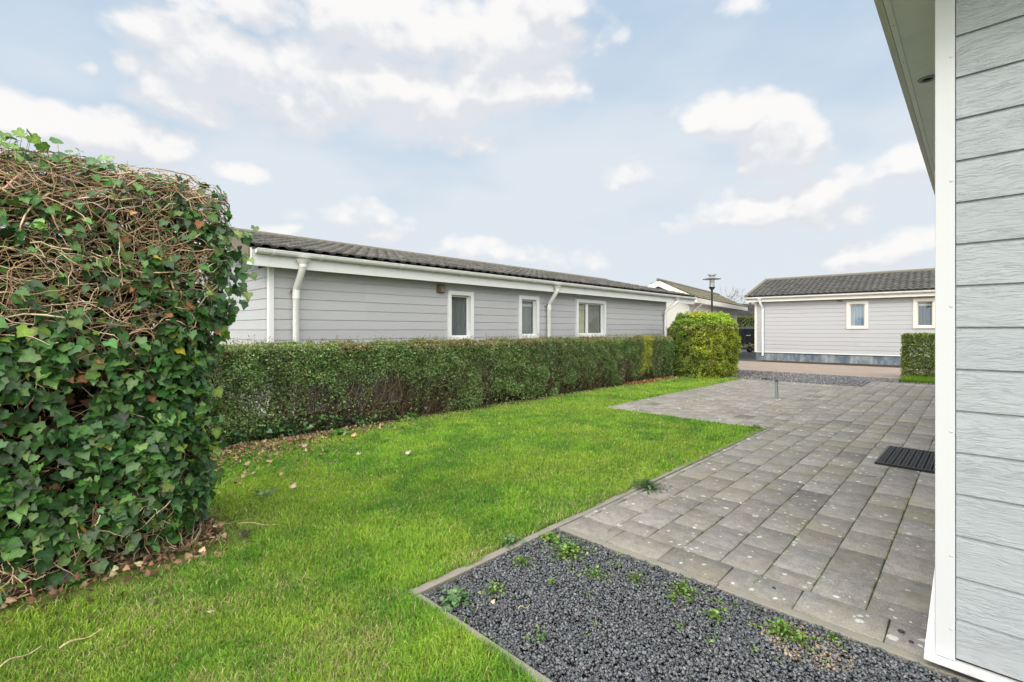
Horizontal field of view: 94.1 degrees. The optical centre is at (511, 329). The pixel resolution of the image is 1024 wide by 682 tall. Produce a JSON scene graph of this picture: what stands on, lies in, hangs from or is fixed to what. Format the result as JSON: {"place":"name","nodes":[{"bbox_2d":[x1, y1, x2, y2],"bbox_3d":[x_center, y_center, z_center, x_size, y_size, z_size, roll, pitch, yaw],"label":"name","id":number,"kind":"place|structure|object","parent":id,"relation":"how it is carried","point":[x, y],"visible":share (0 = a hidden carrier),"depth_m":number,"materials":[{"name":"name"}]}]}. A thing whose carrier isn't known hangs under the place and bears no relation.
{"place":"outdoors","nodes":[
{"label":"outdoors","id":0,"kind":"place"},
{"bbox_2d":[0,374,764,681],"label":"lawn","id":1,"kind":"structure","parent":0,"point":[121,576],"depth_m":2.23,"materials":[{"name":"plant"}]},
{"bbox_2d":[0,645,41,667],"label":"twig","id":2,"kind":"object","parent":1,"relation":"on","point":[2,664],"visible":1,"depth_m":1.77,"materials":[{"name":"beige wood"}]},
{"bbox_2d":[59,628,101,648],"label":"twig","id":3,"kind":"object","parent":1,"relation":"on","point":[61,646],"visible":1,"depth_m":1.87,"materials":[{"name":"beige wood"}]},
{"bbox_2d":[0,516,243,650],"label":"ivy litter","id":4,"kind":"object","parent":1,"relation":"on","point":[53,592],"visible":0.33,"depth_m":2.51,"materials":[{"name":"brown plant"}]},
{"bbox_2d":[0,127,258,604],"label":"ivy hedge","id":5,"kind":"object","parent":1,"relation":"on","point":[105,413],"visible":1,"depth_m":2.42,"materials":[{"name":"green plant"}]},
{"bbox_2d":[241,529,250,536],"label":"fallen leaf","id":6,"kind":"object","parent":1,"relation":"on","point":[244,532],"visible":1,"depth_m":2.86,"materials":[{"name":"grey plant"}]},
{"bbox_2d":[237,522,278,525],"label":"twig","id":7,"kind":"object","parent":1,"relation":"on","point":[254,522],"visible":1,"depth_m":2.99,"materials":[{"name":"brown wood"}]},
{"bbox_2d":[246,488,280,501],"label":"weed","id":8,"kind":"object","parent":1,"relation":"on","point":[264,493],"visible":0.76,"depth_m":3.54,"materials":[{"name":"green plant"}]},
{"bbox_2d":[328,428,352,437],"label":"weed","id":9,"kind":"object","parent":1,"relation":"on","point":[340,431],"visible":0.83,"depth_m":5.59,"materials":[{"name":"green plant"}]},
{"bbox_2d":[204,412,478,506],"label":"leaf litter","id":10,"kind":"object","parent":1,"relation":"on","point":[257,443],"visible":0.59,"depth_m":4.96,"materials":[{"name":"brown plant"}]},
{"bbox_2d":[216,374,682,446],"bbox_3d":[-1.743,1.254,7.007,1.040,0.020,17.600,0,0,44],"label":"soil strip","id":11,"kind":"object","parent":1,"relation":"on","point":[421,413],"depth_m":7.33,"materials":[{"name":"brown soil"}]},
{"bbox_2d":[204,401,460,444],"bbox_3d":[-2.127,1.137,6.081,0.500,0.263,3.976,0,0,44],"label":"ground ivy","id":12,"kind":"object","parent":11,"relation":"on","point":[281,429],"visible":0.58,"depth_m":5.57,"materials":[{"name":"plant"}]},
{"bbox_2d":[396,412,428,421],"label":"weed","id":13,"kind":"object","parent":11,"relation":"on","point":[412,414],"visible":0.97,"depth_m":6.63,"materials":[{"name":"green plant"}]},
{"bbox_2d":[203,332,674,443],"bbox_3d":[0.019,0.657,8.675,0.801,1.204,11.958,0,0,44],"label":"clipped hedge","id":14,"kind":"object","parent":11,"relation":"on","point":[589,357],"visible":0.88,"depth_m":6.89,"materials":[{"name":"green plant"}]},
{"bbox_2d":[624,376,687,384],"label":"leaf litter","id":15,"kind":"object","parent":11,"relation":"on","point":[644,381],"visible":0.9,"depth_m":11.41,"materials":[{"name":"brown plant"}]},
{"bbox_2d":[500,533,532,550],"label":"weed","id":16,"kind":"object","parent":1,"relation":"on","point":[511,541],"visible":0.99,"depth_m":2.78,"materials":[{"name":"green plant"}]},
{"bbox_2d":[743,424,768,430],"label":"weed","id":17,"kind":"object","parent":1,"relation":"on","point":[757,427],"visible":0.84,"depth_m":5.97,"materials":[{"name":"green plant"}]},
{"bbox_2d":[0,0,934,327],"label":"sky","id":18,"kind":"structure","parent":0,"point":[746,143],"materials":[{"name":"blue"}]},
{"bbox_2d":[423,528,964,681],"bbox_3d":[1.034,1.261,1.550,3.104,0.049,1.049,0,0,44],"label":"slate gravel","id":19,"kind":"structure","parent":0,"point":[720,660],"depth_m":1.99,"materials":[{"name":"grey gravel"}]},
{"bbox_2d":[435,585,479,611],"bbox_3d":[-0.254,1.234,2.199,0.201,0.065,0.238,0,0,-9],"label":"weed","id":20,"kind":"object","parent":19,"relation":"on","point":[455,596],"visible":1,"depth_m":2.17,"materials":[{"name":"green plant"}]},
{"bbox_2d":[477,580,511,600],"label":"weed","id":21,"kind":"object","parent":19,"relation":"on","point":[494,588],"visible":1,"depth_m":2.26,"materials":[{"name":"green plant"}]},
{"bbox_2d":[508,554,534,567],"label":"weed","id":22,"kind":"object","parent":19,"relation":"on","point":[520,561],"visible":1,"depth_m":2.54,"materials":[{"name":"green plant"}]},
{"bbox_2d":[530,630,546,642],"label":"weed","id":23,"kind":"object","parent":19,"relation":"on","point":[542,636],"visible":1,"depth_m":1.91,"materials":[{"name":"green plant"}]},
{"bbox_2d":[538,531,565,545],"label":"weed","id":24,"kind":"object","parent":19,"relation":"on","point":[551,536],"visible":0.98,"depth_m":2.82,"materials":[{"name":"green plant"}]},
{"bbox_2d":[548,577,555,584],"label":"weed","id":25,"kind":"object","parent":19,"relation":"on","point":[552,582],"visible":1,"depth_m":2.33,"materials":[{"name":"green plant"}]},
{"bbox_2d":[542,539,596,566],"bbox_3d":[0.335,1.220,2.645,0.304,0.063,0.334,0,0,-9],"label":"weed","id":26,"kind":"object","parent":19,"relation":"on","point":[568,548],"visible":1,"depth_m":2.65,"materials":[{"name":"green plant"}]},
{"bbox_2d":[577,565,608,582],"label":"weed","id":27,"kind":"object","parent":19,"relation":"on","point":[595,573],"visible":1,"depth_m":2.42,"materials":[{"name":"green plant"}]},
{"bbox_2d":[622,569,646,591],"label":"weed","id":28,"kind":"object","parent":19,"relation":"on","point":[637,577],"visible":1,"depth_m":2.37,"materials":[{"name":"green plant"}]},
{"bbox_2d":[665,592,681,603],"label":"weed","id":29,"kind":"object","parent":19,"relation":"on","point":[673,596],"visible":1,"depth_m":2.20,"materials":[{"name":"green plant"}]},
{"bbox_2d":[522,533,845,667],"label":"seedlings","id":30,"kind":"object","parent":19,"relation":"on","point":[707,637],"visible":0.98,"depth_m":2.05,"materials":[{"name":"green plant"}]},
{"bbox_2d":[662,577,708,605],"bbox_3d":[0.823,1.223,2.271,0.201,0.056,0.232,0,0,44],"label":"weed","id":31,"kind":"object","parent":19,"relation":"on","point":[683,586],"visible":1,"depth_m":2.26,"materials":[{"name":"green plant"}]},
{"bbox_2d":[698,608,729,624],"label":"weed","id":32,"kind":"object","parent":19,"relation":"on","point":[714,614],"visible":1,"depth_m":2.06,"materials":[{"name":"green plant"}]},
{"bbox_2d":[757,617,811,646],"bbox_3d":[1.122,1.228,1.958,0.188,0.049,0.181,0,0,44],"label":"weed","id":33,"kind":"object","parent":19,"relation":"on","point":[781,628],"visible":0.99,"depth_m":1.96,"materials":[{"name":"green plant"}]},
{"bbox_2d":[784,628,811,647],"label":"weed","id":34,"kind":"object","parent":19,"relation":"on","point":[801,636],"visible":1,"depth_m":1.90,"materials":[{"name":"green plant"}]},
{"bbox_2d":[825,630,839,640],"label":"weed","id":35,"kind":"object","parent":19,"relation":"on","point":[831,633],"visible":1,"depth_m":1.92,"materials":[{"name":"green plant"}]},
{"bbox_2d":[564,379,934,656],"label":"patio","id":36,"kind":"structure","parent":0,"point":[817,416],"depth_m":3.33,"materials":[{"name":"concrete"}]},
{"bbox_2d":[630,477,670,493],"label":"weed","id":37,"kind":"object","parent":36,"relation":"on","point":[647,484],"visible":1,"depth_m":3.74,"materials":[{"name":"green plant"}]},
{"bbox_2d":[608,433,920,618],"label":"moss sprigs","id":38,"kind":"object","parent":36,"relation":"on","point":[799,531],"visible":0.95,"depth_m":3.02,"materials":[{"name":"green plant"}]},
{"bbox_2d":[775,380,780,399],"bbox_3d":[4.765,1.090,8.547,0.097,0.360,0.080,-2,0,44],"label":"ground pipe","id":39,"kind":"object","parent":36,"relation":"on","point":[776,389],"visible":0.95,"depth_m":8.55,"materials":[{"name":"metal"}]},
{"bbox_2d":[874,445,934,472],"bbox_3d":[3.846,1.238,4.574,0.470,0.020,0.880,0,0,45],"label":"door mat","id":40,"kind":"object","parent":36,"relation":"on","point":[910,458],"depth_m":4.52,"materials":[{"name":"black rubber"}]},
{"bbox_2d":[738,345,761,360],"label":"side gravel","id":41,"kind":"structure","parent":0,"point":[745,355],"depth_m":22.23,"materials":[{"name":"grey gravel"}]},
{"bbox_2d":[647,278,747,330],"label":"cream house","id":42,"kind":"structure","parent":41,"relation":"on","point":[723,304],"depth_m":19.01,"materials":[{"name":"paint"}]},
{"bbox_2d":[720,287,754,315],"bbox_3d":[17.956,-1.144,37.716,3.660,4.798,3.816,0,0,-12],"label":"bare tree","id":43,"kind":"object","parent":41,"relation":"on","point":[731,298],"visible":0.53,"depth_m":37.22,"materials":[{"name":"brown plant"}]},
{"bbox_2d":[737,315,754,349],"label":"tall dark hedge","id":44,"kind":"object","parent":41,"relation":"on","point":[745,321],"visible":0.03,"depth_m":29.99,"materials":[{"name":"green plant"}]},
{"bbox_2d":[738,326,755,352],"bbox_3d":[13.074,0.530,25.938,1.660,1.439,0.895,0,0,1],"label":"black cart","id":45,"kind":"object","parent":41,"relation":"on","point":[747,334],"visible":0.44,"depth_m":25.61,"materials":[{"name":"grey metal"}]},
{"bbox_2d":[659,366,934,386],"bbox_3d":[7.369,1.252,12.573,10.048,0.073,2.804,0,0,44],"label":"pale gravel","id":46,"kind":"structure","parent":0,"point":[856,381],"depth_m":12.13,"materials":[{"name":"gravel"}]},
{"bbox_2d":[666,311,742,377],"bbox_3d":[5.235,0.368,13.026,1.710,1.803,2.207,0,0,44],"label":"golden shrub","id":47,"kind":"object","parent":46,"relation":"on","point":[705,343],"visible":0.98,"depth_m":12.41,"materials":[{"name":"green plant"}]},
{"bbox_2d":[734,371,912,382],"bbox_3d":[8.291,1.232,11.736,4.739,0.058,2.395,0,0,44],"label":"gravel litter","id":48,"kind":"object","parent":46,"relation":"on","point":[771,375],"visible":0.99,"depth_m":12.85,"materials":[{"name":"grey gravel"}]},
{"bbox_2d":[737,361,932,378],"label":"road","id":49,"kind":"structure","parent":0,"point":[870,371],"depth_m":14.94,"materials":[{"name":"brick"}]},
{"bbox_2d":[703,274,720,311],"bbox_3d":[7.133,-0.367,16.998,0.620,3.235,0.620,0,0,27],"label":"street lamp","id":50,"kind":"object","parent":49,"relation":"on","point":[712,277],"visible":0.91,"depth_m":16.96,"materials":[{"name":"grey metal"}]},
{"bbox_2d":[756,360,926,367],"bbox_3d":[26.960,1.271,3.441,46.200,0.050,2.430,0,0,44],"label":"dirt strip","id":51,"kind":"object","parent":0,"point":[875,365],"visible":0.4,"depth_m":17.05,"materials":[{"name":"soil"}]},
{"bbox_3d":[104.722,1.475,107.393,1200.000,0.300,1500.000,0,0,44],"label":"ground","id":52,"kind":"structure","parent":0,"visible":0},
{"bbox_2d":[177,226,696,424],"bbox_3d":[-1.040,-0.260,12.782,6.737,3.220,12.994,0,0,44],"label":"grey chalet","id":53,"kind":"object","parent":52,"relation":"on","point":[313,289],"visible":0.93,"depth_m":7.94,"materials":[{"name":"grey wood"}]},
{"bbox_2d":[447,290,473,339],"bbox_3d":[-1.039,-0.242,8.715,0.363,0.955,0.597,0,0,44],"label":"window","id":54,"kind":"structure","parent":53,"relation":"in","point":[460,304],"depth_m":8.70,"materials":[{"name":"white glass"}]},
{"bbox_2d":[518,295,538,337],"bbox_3d":[0.314,-0.260,9.953,0.153,0.880,0.616,0,0,44],"label":"window","id":55,"kind":"structure","parent":53,"relation":"in","point":[528,306],"depth_m":10.04,"materials":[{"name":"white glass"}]},
{"bbox_2d":[575,299,605,336],"bbox_3d":[1.805,-0.262,11.632,0.363,0.955,1.224,0,0,44],"label":"window","id":56,"kind":"structure","parent":53,"relation":"in","point":[590,314],"depth_m":11.66,"materials":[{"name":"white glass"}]},
{"bbox_2d":[409,370,975,681],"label":"kerb","id":57,"kind":"structure","parent":52,"relation":"on","point":[427,587],"depth_m":2.34,"materials":[{"name":"concrete"}]},
{"bbox_2d":[737,302,754,344],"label":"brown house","id":58,"kind":"structure","parent":52,"relation":"on","point":[746,313],"depth_m":38.49,"materials":[{"name":"grey"}]},
{"bbox_2d":[744,268,934,366],"bbox_3d":[16.062,-0.503,18.145,11.720,3.707,6.538,0,0,41],"label":"grey chalet","id":59,"kind":"object","parent":52,"relation":"on","point":[862,318],"visible":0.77,"depth_m":17.86,"materials":[{"name":"grey wood"}]},
{"bbox_2d":[846,301,868,328],"bbox_3d":[12.609,-0.533,17.387,0.650,1.005,0.153,0,0,41],"label":"window","id":60,"kind":"structure","parent":59,"relation":"in","point":[857,312],"depth_m":17.41,"materials":[{"name":"white glass"}]},
{"bbox_2d":[913,298,934,328],"bbox_3d":[14.076,-0.540,16.238,0.610,1.040,0.363,0,0,41],"label":"window","id":61,"kind":"structure","parent":59,"relation":"in","point":[923,312],"depth_m":16.20,"materials":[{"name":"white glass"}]},
{"bbox_2d":[874,0,1023,681],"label":"house","id":62,"kind":"structure","parent":52,"relation":"on","point":[959,66],"depth_m":1.69,"materials":[{"name":"grey wood"}]},
{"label":"verge bed","id":63,"kind":"structure","parent":0,"visible":0},
{"bbox_2d":[898,374,934,383],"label":"verge grass","id":64,"kind":"structure","parent":63,"relation":"on","point":[916,378],"depth_m":11.41,"materials":[{"name":"green plant"}]},
{"bbox_2d":[900,332,934,376],"bbox_3d":[11.348,0.653,11.783,2.745,1.227,1.089,0,0,44],"label":"green hedge","id":65,"kind":"object","parent":63,"relation":"on","point":[908,339],"visible":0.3,"depth_m":12.29,"materials":[{"name":"green plant"}]}
]}

